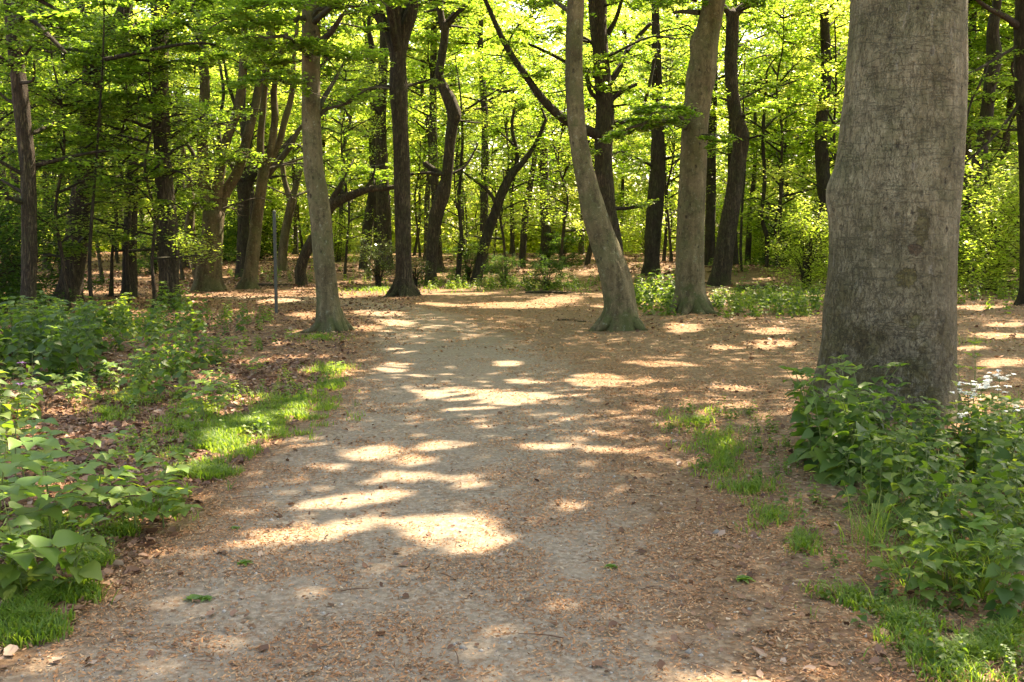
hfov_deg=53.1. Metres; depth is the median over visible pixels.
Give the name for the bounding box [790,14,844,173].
woodland tree
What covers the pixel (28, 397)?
wild flower
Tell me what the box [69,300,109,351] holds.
nettle plant
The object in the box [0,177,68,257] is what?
woodland shrub
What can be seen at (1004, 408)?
nettle plant
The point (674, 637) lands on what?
dead leaves
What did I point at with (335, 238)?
woodland shrub
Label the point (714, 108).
woodland tree
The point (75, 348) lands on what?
nettle plant
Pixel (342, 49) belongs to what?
woodland tree
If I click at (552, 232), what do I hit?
woodland shrub
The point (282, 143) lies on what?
woodland tree
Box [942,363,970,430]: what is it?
tall weed
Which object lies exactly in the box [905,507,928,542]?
nettle plant
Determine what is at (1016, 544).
nettle plant
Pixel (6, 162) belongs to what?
woodland shrub
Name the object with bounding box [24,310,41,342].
nettle plant
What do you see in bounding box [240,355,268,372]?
elder seedling
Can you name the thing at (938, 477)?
nettle plant
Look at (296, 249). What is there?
woodland tree
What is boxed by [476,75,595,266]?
sapling
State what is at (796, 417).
nettle plant
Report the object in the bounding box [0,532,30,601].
nettle plant
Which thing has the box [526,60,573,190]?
woodland tree
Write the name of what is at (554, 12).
woodland tree
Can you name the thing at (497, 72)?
young beech
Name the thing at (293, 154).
woodland tree
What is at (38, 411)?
nettle plant
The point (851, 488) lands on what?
nettle plant
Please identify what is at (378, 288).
long grass
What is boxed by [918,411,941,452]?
nettle plant
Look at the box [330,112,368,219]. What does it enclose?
woodland tree
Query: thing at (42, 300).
nettle plant
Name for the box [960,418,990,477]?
nettle plant
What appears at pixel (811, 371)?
nettle plant
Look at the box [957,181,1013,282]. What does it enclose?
sunlit shrub
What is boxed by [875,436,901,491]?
nettle plant
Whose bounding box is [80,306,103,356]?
nettle plant
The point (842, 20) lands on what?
young tree
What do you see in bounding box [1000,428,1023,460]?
nettle plant
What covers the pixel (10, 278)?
hazel shrub
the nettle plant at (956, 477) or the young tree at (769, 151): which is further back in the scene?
the young tree at (769, 151)
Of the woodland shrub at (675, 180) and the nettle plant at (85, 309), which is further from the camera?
the woodland shrub at (675, 180)
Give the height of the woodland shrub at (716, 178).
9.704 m
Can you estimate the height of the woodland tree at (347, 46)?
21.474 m
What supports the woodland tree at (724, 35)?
on the ground at (504, 309)
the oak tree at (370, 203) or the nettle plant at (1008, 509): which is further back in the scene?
the oak tree at (370, 203)
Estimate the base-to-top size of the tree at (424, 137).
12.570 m
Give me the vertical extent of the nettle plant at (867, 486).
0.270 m
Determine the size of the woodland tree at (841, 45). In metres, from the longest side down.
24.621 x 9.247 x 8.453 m
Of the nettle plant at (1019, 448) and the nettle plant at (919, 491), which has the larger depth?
the nettle plant at (1019, 448)
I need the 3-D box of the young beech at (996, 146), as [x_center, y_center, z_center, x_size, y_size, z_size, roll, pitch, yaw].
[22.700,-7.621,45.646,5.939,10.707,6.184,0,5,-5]
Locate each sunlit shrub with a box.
[704,191,758,262]
[737,209,796,264]
[757,192,828,292]
[957,143,1019,290]
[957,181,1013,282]
[960,145,1019,295]
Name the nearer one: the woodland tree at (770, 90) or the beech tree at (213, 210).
the beech tree at (213, 210)
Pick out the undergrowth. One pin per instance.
(650, 290)
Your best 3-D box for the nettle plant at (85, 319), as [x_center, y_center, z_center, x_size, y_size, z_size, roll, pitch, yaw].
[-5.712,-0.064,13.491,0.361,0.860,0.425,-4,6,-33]
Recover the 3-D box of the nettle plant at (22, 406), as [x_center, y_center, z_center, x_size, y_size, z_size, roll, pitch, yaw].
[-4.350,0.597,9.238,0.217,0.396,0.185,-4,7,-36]
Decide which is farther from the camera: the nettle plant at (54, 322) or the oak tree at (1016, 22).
the oak tree at (1016, 22)
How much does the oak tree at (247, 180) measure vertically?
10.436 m
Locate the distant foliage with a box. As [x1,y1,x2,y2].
[0,0,1019,253]
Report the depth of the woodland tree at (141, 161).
57.35 m
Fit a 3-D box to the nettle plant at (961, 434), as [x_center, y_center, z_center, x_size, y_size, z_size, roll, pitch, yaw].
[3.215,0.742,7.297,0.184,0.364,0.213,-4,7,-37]
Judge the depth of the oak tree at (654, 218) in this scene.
41.32 m
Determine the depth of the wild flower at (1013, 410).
7.78 m
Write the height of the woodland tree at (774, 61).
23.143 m
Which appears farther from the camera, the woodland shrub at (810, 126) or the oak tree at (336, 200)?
the woodland shrub at (810, 126)
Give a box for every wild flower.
[2,382,34,435]
[12,361,35,417]
[944,412,970,438]
[949,388,980,434]
[957,378,1011,411]
[983,369,1016,415]
[995,405,1023,438]
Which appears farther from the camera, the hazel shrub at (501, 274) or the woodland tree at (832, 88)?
the woodland tree at (832, 88)
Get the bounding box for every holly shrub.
[351,237,395,286]
[412,256,431,285]
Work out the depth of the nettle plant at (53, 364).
11.66 m
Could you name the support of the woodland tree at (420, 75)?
on the ground at (504, 309)
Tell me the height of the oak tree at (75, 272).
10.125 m
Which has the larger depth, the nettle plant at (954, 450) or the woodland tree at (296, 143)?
the woodland tree at (296, 143)
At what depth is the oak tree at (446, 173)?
38.31 m
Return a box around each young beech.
[0,0,103,294]
[0,0,143,272]
[0,0,158,310]
[0,1,75,278]
[0,5,85,255]
[1,0,173,282]
[10,0,223,303]
[18,16,202,296]
[49,1,239,308]
[100,40,238,292]
[116,45,239,279]
[145,67,270,235]
[279,40,409,277]
[410,103,505,281]
[440,43,568,272]
[499,38,635,269]
[615,42,727,261]
[708,0,844,267]
[962,63,1018,276]
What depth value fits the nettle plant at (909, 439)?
6.11 m
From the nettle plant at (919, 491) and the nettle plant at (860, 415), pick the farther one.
the nettle plant at (860, 415)
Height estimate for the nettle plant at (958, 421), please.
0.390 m
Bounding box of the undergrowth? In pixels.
[0,256,1023,681]
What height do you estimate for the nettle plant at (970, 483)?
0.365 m
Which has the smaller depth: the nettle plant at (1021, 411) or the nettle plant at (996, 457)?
the nettle plant at (996, 457)
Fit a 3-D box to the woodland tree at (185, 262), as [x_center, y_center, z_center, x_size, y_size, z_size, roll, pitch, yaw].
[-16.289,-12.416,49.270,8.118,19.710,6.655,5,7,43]
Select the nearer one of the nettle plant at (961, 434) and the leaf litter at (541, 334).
the nettle plant at (961, 434)
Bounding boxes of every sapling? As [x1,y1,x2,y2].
[46,0,244,311]
[299,79,370,261]
[454,52,523,280]
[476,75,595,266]
[488,77,562,266]
[541,66,594,265]
[670,58,766,271]
[716,72,779,266]
[749,53,805,267]
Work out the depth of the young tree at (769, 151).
44.97 m
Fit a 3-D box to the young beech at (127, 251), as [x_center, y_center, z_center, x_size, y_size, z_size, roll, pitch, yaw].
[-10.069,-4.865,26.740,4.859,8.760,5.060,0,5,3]
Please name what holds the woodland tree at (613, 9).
on the ground at (504, 309)
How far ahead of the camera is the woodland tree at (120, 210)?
68.79 m
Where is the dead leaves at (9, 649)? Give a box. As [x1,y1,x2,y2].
[0,356,351,667]
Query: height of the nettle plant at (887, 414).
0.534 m
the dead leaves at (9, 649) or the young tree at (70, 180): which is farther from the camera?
the young tree at (70, 180)
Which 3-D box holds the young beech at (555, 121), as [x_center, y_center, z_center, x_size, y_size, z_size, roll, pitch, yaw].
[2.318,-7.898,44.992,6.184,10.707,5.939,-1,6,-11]
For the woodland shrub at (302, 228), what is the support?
on the ground at (504, 309)
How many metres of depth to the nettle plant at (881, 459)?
6.34 m
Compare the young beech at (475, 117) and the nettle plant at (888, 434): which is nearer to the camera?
the nettle plant at (888, 434)
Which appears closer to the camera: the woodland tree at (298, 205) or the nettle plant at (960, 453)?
the nettle plant at (960, 453)
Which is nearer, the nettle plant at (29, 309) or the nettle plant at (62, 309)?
the nettle plant at (62, 309)
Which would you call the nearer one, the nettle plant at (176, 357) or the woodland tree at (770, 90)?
the nettle plant at (176, 357)
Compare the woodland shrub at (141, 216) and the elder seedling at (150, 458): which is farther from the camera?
the woodland shrub at (141, 216)
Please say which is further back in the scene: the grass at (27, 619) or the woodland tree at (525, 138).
the woodland tree at (525, 138)
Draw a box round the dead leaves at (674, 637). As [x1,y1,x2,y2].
[10,377,1023,681]
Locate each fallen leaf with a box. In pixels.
[184,594,201,601]
[200,595,216,601]
[237,559,252,565]
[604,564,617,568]
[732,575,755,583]
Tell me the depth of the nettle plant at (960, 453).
6.76 m
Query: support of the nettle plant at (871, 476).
on the ground at (504, 309)
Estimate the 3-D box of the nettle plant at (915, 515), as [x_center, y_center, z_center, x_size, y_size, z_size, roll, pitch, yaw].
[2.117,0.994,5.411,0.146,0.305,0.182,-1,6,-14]
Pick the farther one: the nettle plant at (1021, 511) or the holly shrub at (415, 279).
the holly shrub at (415, 279)
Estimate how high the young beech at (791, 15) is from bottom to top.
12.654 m
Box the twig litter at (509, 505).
[51,321,1003,679]
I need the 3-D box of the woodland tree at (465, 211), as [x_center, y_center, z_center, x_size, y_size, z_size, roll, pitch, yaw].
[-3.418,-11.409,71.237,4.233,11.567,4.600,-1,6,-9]
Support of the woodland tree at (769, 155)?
on the ground at (504, 309)
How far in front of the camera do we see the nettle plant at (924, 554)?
4.54 m
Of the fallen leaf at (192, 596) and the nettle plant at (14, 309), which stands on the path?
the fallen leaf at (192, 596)
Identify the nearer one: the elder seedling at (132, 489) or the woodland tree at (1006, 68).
the elder seedling at (132, 489)
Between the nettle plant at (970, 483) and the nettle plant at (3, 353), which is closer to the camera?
the nettle plant at (970, 483)
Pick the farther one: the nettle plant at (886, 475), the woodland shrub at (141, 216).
the woodland shrub at (141, 216)
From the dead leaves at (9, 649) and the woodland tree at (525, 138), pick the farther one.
the woodland tree at (525, 138)
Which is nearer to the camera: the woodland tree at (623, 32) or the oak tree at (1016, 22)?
the oak tree at (1016, 22)
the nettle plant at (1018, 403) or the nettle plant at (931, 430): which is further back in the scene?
the nettle plant at (1018, 403)
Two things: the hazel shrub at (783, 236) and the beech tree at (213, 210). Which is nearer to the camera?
the beech tree at (213, 210)
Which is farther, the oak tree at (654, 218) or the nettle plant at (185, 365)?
the oak tree at (654, 218)
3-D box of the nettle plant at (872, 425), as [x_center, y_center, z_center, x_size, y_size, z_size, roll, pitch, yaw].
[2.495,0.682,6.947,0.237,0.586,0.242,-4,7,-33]
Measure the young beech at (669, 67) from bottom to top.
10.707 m
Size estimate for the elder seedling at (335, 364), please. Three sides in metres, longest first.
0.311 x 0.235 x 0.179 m
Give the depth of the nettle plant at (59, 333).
12.84 m
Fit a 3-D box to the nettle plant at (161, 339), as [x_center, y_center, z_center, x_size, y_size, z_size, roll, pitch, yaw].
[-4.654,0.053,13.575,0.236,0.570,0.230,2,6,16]
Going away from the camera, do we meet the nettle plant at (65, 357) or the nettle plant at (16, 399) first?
the nettle plant at (16, 399)
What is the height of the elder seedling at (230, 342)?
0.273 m
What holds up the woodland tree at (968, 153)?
on the ground at (504, 309)
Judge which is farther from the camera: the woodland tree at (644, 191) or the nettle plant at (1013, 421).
the woodland tree at (644, 191)
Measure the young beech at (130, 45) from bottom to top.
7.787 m
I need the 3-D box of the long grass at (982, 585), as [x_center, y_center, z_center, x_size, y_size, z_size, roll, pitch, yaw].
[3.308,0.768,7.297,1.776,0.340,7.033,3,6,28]
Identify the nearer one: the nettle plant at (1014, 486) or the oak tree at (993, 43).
the nettle plant at (1014, 486)
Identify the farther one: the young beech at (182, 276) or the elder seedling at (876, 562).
the young beech at (182, 276)
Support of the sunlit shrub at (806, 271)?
on the ground at (504, 309)
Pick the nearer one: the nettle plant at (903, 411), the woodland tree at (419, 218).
the nettle plant at (903, 411)
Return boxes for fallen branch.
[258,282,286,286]
[525,290,574,293]
[557,319,587,321]
[736,284,789,289]
[921,622,1020,643]
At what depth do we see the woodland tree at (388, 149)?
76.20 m
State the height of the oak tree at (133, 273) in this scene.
20.670 m
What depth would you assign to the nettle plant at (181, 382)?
10.42 m
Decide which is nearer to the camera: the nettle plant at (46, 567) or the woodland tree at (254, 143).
the nettle plant at (46, 567)
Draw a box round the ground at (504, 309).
[0,245,1023,681]
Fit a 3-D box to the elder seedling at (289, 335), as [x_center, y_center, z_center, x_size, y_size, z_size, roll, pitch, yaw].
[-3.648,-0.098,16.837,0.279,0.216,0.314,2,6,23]
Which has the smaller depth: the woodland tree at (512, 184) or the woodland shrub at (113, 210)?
the woodland tree at (512, 184)
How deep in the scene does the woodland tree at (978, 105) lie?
43.34 m
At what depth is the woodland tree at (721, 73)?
88.72 m
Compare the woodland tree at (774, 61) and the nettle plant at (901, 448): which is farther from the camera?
the woodland tree at (774, 61)
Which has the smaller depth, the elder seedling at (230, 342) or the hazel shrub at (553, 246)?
the elder seedling at (230, 342)
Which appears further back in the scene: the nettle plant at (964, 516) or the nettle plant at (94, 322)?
the nettle plant at (94, 322)
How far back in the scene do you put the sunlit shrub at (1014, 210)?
32.06 m
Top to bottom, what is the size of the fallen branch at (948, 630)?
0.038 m
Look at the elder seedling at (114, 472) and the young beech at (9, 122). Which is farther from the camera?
the young beech at (9, 122)
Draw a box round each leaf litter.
[0,350,1023,445]
[0,441,1023,681]
[1,296,1023,353]
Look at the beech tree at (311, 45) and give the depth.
18.08 m
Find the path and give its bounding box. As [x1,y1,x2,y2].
[0,295,905,681]
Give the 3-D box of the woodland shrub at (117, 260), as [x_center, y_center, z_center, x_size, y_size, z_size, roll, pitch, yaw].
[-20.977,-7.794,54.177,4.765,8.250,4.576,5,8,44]
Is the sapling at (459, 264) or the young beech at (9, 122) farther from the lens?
the sapling at (459, 264)
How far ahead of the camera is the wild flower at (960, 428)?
7.77 m
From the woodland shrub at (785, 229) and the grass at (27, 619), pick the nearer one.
the grass at (27, 619)
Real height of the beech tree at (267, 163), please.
10.253 m
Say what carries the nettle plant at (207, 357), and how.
on the ground at (504, 309)
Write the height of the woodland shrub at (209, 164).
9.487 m
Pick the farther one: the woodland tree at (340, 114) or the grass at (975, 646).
the woodland tree at (340, 114)
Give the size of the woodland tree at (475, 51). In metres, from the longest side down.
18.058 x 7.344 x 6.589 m
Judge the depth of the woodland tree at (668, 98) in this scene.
60.52 m
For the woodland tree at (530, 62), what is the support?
on the ground at (504, 309)
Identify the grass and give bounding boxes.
[0,330,365,649]
[99,279,825,341]
[651,335,1023,681]
[782,381,1023,605]
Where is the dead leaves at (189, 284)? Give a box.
[16,251,1017,288]
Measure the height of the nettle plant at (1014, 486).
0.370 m
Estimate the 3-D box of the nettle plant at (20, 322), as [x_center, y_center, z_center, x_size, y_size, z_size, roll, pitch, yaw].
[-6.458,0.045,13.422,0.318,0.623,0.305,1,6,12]
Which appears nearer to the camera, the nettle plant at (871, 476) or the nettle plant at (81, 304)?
the nettle plant at (871, 476)
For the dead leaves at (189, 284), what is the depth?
44.50 m
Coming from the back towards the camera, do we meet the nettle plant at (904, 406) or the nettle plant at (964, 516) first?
the nettle plant at (904, 406)
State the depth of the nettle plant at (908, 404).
8.02 m
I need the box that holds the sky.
[53,0,808,239]
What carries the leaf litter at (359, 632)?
on the ground at (504, 309)
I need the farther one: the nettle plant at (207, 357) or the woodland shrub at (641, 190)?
the woodland shrub at (641, 190)
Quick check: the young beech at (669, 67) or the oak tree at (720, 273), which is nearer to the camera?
the oak tree at (720, 273)
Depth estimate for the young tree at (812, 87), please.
39.27 m
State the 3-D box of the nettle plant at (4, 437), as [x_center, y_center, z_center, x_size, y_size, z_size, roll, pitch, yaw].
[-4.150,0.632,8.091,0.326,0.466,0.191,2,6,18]
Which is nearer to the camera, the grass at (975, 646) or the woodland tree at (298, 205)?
the grass at (975, 646)
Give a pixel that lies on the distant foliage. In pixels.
(356, 204)
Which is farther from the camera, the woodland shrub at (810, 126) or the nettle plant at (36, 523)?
the woodland shrub at (810, 126)
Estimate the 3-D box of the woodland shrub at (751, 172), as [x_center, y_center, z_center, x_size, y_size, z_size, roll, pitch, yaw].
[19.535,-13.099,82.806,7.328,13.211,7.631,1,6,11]
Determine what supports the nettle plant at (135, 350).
on the ground at (504, 309)
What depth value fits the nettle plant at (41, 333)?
13.78 m
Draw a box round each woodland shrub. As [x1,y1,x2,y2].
[0,123,41,211]
[0,125,18,202]
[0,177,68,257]
[67,126,149,262]
[96,90,147,251]
[101,87,174,257]
[140,120,209,234]
[177,207,264,261]
[187,126,229,194]
[196,168,288,258]
[224,173,298,259]
[225,203,304,258]
[289,214,310,250]
[301,203,360,261]
[361,110,447,231]
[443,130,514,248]
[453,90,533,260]
[493,221,540,251]
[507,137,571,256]
[508,97,576,252]
[509,88,578,252]
[528,207,573,251]
[618,185,676,254]
[631,130,680,260]
[636,73,727,222]
[662,128,723,230]
[715,95,810,243]
[715,107,768,227]
[716,107,793,209]
[716,131,770,236]
[720,183,778,252]
[742,198,816,257]
[788,71,842,213]
[971,64,1016,240]
[971,106,1017,244]
[971,135,999,229]
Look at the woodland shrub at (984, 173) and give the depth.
60.37 m
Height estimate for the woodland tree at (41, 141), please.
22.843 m
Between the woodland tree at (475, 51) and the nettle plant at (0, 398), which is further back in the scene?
the woodland tree at (475, 51)
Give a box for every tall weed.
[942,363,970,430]
[965,340,987,429]
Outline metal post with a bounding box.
[272,210,277,313]
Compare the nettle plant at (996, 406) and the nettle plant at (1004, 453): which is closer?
the nettle plant at (1004, 453)
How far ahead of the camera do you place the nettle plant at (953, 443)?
6.62 m
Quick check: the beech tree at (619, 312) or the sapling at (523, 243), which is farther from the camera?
the sapling at (523, 243)
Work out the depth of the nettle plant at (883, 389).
7.67 m
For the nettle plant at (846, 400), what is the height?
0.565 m
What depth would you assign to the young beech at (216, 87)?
49.22 m
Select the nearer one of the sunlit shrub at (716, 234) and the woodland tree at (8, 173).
the sunlit shrub at (716, 234)
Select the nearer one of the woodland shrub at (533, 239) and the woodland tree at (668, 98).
the woodland tree at (668, 98)
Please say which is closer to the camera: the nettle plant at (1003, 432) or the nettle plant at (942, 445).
the nettle plant at (942, 445)
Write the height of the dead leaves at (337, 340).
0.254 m
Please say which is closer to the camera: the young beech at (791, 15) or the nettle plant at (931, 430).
the nettle plant at (931, 430)
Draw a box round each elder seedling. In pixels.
[0,418,82,515]
[0,427,61,476]
[0,433,87,521]
[0,450,115,538]
[0,454,84,569]
[42,372,86,401]
[42,430,130,489]
[45,462,146,525]
[82,476,185,528]
[99,360,136,386]
[122,449,197,494]
[124,477,202,528]
[176,382,234,418]
[186,370,237,395]
[223,336,246,353]
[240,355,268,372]
[286,329,299,338]
[328,361,345,371]
[866,540,953,592]
[908,518,1001,582]
[970,512,1023,586]
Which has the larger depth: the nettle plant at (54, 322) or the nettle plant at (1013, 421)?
the nettle plant at (54, 322)
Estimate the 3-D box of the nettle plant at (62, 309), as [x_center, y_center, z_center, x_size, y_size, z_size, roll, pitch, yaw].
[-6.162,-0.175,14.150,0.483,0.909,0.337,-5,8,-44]
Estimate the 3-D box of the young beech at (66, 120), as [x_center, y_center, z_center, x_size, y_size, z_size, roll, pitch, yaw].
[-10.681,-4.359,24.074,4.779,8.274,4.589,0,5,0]
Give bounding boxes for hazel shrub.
[0,185,111,295]
[0,197,85,310]
[114,222,183,274]
[437,240,492,279]
[481,251,525,285]
[518,251,573,290]
[536,227,594,267]
[742,208,816,266]
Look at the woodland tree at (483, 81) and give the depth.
46.63 m
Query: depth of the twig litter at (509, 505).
4.70 m
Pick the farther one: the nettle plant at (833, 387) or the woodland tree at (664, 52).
the woodland tree at (664, 52)
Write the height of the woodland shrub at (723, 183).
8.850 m
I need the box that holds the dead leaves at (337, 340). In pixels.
[0,280,1023,360]
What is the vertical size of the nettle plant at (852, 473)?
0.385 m
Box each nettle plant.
[0,306,11,354]
[0,314,19,358]
[0,329,19,369]
[0,360,7,401]
[0,370,22,443]
[0,377,5,420]
[0,387,19,422]
[0,397,16,440]
[0,420,6,443]
[0,490,47,602]
[0,519,42,589]
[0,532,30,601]
[1,296,19,329]
[1,301,24,353]
[1,526,69,593]
[2,366,31,417]
[4,320,30,364]
[4,323,32,378]
[10,295,38,360]
[11,306,32,350]
[13,314,49,362]
[13,398,39,437]
[15,379,45,419]
[15,386,40,425]
[19,350,42,402]
[21,300,37,338]
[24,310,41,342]
[31,291,51,341]
[31,304,61,359]
[31,325,62,383]
[32,305,49,332]
[37,309,53,340]
[37,314,74,372]
[38,310,78,367]
[42,302,67,352]
[45,296,81,356]
[46,316,84,381]
[49,513,110,600]
[50,328,77,377]
[51,310,77,369]
[64,323,99,382]
[66,303,92,362]
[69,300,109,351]
[70,301,97,330]
[71,326,101,374]
[74,302,89,343]
[75,306,98,343]
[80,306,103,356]
[82,326,106,370]
[83,309,100,347]
[119,344,142,393]
[127,354,152,402]
[128,336,158,382]
[129,348,149,384]
[129,355,157,389]
[140,320,160,367]
[142,344,161,367]
[147,329,172,376]
[148,354,174,402]
[150,348,173,396]
[155,324,168,352]
[156,342,175,375]
[162,323,178,366]
[165,313,186,360]
[167,328,191,360]
[167,334,187,372]
[171,334,190,379]
[172,359,194,397]
[174,347,192,370]
[175,350,189,382]
[179,322,198,359]
[190,341,212,369]
[195,323,215,364]
[204,335,223,361]
[779,366,831,454]
[785,368,828,469]
[793,367,839,446]
[795,365,832,443]
[795,378,846,483]
[803,372,848,473]
[819,389,893,484]
[819,438,856,485]
[821,399,847,458]
[825,354,856,412]
[825,394,840,442]
[827,362,857,428]
[827,389,879,474]
[828,360,873,442]
[833,382,873,442]
[834,446,865,505]
[835,402,871,475]
[839,386,860,439]
[841,432,876,515]
[842,364,890,467]
[849,362,906,439]
[856,441,886,511]
[856,462,877,500]
[860,429,901,505]
[862,399,898,476]
[863,434,893,518]
[867,443,889,492]
[869,400,896,435]
[872,395,893,450]
[874,419,901,446]
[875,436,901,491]
[878,429,917,505]
[880,455,928,537]
[881,433,895,454]
[886,382,909,434]
[887,431,909,475]
[890,435,942,507]
[890,518,918,573]
[891,399,907,430]
[892,425,910,455]
[893,401,938,450]
[896,502,926,547]
[897,440,919,476]
[898,436,934,478]
[899,441,947,529]
[902,487,932,542]
[903,395,916,432]
[904,409,930,441]
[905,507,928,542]
[907,527,939,610]
[909,442,937,510]
[910,429,941,486]
[911,511,957,591]
[913,404,951,482]
[915,477,942,523]
[916,423,932,455]
[916,483,975,562]
[918,396,948,457]
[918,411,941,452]
[920,407,935,439]
[921,481,950,511]
[932,430,952,472]
[933,454,983,561]
[936,441,958,493]
[937,486,968,537]
[938,434,968,482]
[938,458,966,501]
[940,405,968,452]
[941,486,972,540]
[942,440,966,483]
[944,408,955,428]
[946,420,981,462]
[947,424,971,448]
[950,560,981,617]
[951,405,977,473]
[951,501,976,551]
[957,470,985,531]
[958,531,992,599]
[959,385,980,434]
[960,396,977,441]
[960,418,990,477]
[962,398,995,447]
[964,404,1008,473]
[964,454,1005,494]
[965,438,1008,522]
[965,474,1023,563]
[967,415,990,458]
[968,404,997,455]
[971,401,994,465]
[973,448,996,515]
[974,416,1012,479]
[976,438,1000,494]
[976,483,1013,545]
[981,493,1021,568]
[983,424,1023,497]
[983,534,1023,622]
[991,461,1023,524]
[992,554,1023,607]
[993,410,1017,453]
[995,406,1013,433]
[995,414,1012,451]
[996,397,1022,433]
[996,398,1021,466]
[996,461,1023,505]
[996,541,1023,613]
[998,508,1023,559]
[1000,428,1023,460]
[1001,465,1023,506]
[1005,435,1023,485]
[1006,436,1023,482]
[1008,424,1023,484]
[1009,409,1023,433]
[1011,401,1023,433]
[1011,485,1023,524]
[1016,429,1023,451]
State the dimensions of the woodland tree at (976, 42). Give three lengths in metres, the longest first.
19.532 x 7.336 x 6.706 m
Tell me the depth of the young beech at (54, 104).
30.83 m
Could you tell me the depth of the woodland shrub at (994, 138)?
60.40 m
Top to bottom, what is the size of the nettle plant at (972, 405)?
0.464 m
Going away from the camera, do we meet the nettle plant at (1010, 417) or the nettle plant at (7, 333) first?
the nettle plant at (1010, 417)
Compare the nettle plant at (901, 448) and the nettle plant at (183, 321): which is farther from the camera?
the nettle plant at (183, 321)
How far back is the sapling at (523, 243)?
51.52 m
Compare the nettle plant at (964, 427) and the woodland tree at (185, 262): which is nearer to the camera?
the nettle plant at (964, 427)
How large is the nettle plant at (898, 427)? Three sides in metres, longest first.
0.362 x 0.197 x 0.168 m
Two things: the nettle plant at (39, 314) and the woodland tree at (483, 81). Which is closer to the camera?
the nettle plant at (39, 314)
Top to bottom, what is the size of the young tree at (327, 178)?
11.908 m
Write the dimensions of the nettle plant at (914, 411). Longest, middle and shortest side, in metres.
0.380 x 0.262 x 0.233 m
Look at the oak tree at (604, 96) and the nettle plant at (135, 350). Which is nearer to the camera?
the nettle plant at (135, 350)
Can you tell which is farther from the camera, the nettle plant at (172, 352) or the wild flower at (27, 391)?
the nettle plant at (172, 352)
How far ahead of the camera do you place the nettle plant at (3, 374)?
10.44 m
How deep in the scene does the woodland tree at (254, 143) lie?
56.50 m
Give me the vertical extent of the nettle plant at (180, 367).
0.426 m
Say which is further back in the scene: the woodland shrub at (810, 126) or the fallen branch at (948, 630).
the woodland shrub at (810, 126)
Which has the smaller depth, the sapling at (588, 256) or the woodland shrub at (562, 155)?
the sapling at (588, 256)
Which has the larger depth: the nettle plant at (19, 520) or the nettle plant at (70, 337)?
the nettle plant at (70, 337)
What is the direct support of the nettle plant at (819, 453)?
on the ground at (504, 309)
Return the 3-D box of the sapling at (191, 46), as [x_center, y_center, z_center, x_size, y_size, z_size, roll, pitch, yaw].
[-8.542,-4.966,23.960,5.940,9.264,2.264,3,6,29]
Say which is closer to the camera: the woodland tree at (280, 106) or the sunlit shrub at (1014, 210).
the sunlit shrub at (1014, 210)
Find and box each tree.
[0,0,165,314]
[0,1,77,241]
[0,1,110,270]
[0,5,65,272]
[0,107,54,248]
[1,0,114,221]
[2,0,181,302]
[10,58,140,229]
[19,4,243,296]
[35,0,267,305]
[71,5,141,248]
[104,3,153,254]
[104,40,154,259]
[133,0,237,268]
[151,3,268,259]
[153,7,294,291]
[182,6,301,221]
[187,0,426,333]
[196,5,301,184]
[200,10,350,288]
[210,70,298,227]
[210,78,256,245]
[212,59,304,277]
[214,4,340,257]
[232,28,303,211]
[234,7,352,253]
[236,84,358,270]
[249,10,303,236]
[267,64,335,249]
[278,1,375,173]
[294,13,377,239]
[294,153,393,286]
[299,85,368,256]
[320,8,389,268]
[321,0,428,254]
[321,8,389,251]
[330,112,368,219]
[333,1,448,269]
[337,0,460,296]
[341,0,521,272]
[351,0,491,261]
[359,36,421,248]
[381,0,501,285]
[386,45,440,187]
[386,71,472,257]
[389,55,464,255]
[390,12,503,253]
[410,0,588,271]
[414,40,479,178]
[438,101,491,244]
[447,18,519,157]
[456,88,564,283]
[467,22,559,264]
[468,6,554,253]
[469,0,595,175]
[469,0,710,254]
[491,54,554,250]
[518,0,647,331]
[526,26,594,247]
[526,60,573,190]
[545,2,641,254]
[549,77,649,229]
[562,0,636,168]
[585,1,649,218]
[587,0,732,276]
[588,0,671,242]
[597,0,782,314]
[610,0,728,152]
[615,1,723,260]
[627,95,676,213]
[640,0,838,265]
[645,0,750,125]
[649,0,761,252]
[649,0,790,264]
[660,26,725,170]
[674,0,811,286]
[716,30,839,264]
[726,0,832,203]
[739,40,816,200]
[740,34,815,252]
[743,0,848,258]
[745,64,791,203]
[746,6,849,249]
[759,0,849,234]
[760,26,819,187]
[764,0,848,180]
[769,12,849,220]
[770,0,849,274]
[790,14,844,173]
[802,0,969,423]
[959,0,1017,283]
[961,0,1009,209]
[965,0,1016,156]
[965,0,1023,305]
[965,17,985,171]
[965,40,1018,265]
[966,0,1014,274]
[968,1,1017,252]
[968,5,1011,135]
[968,22,1016,179]
[977,0,1014,112]
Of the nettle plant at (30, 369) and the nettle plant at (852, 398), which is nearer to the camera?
the nettle plant at (852, 398)
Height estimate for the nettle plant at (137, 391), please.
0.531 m
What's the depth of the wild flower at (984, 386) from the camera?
7.92 m
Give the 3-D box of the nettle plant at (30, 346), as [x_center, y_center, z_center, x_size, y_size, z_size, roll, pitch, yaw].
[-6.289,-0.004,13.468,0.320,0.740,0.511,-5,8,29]
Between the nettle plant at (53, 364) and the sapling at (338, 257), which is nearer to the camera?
the nettle plant at (53, 364)
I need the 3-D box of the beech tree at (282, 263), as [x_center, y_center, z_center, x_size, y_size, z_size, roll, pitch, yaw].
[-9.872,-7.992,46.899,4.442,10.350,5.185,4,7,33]
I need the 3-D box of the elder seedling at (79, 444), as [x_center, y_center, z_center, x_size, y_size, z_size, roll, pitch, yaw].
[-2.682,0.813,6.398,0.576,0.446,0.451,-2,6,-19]
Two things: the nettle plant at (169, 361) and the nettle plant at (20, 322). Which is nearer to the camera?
the nettle plant at (169, 361)

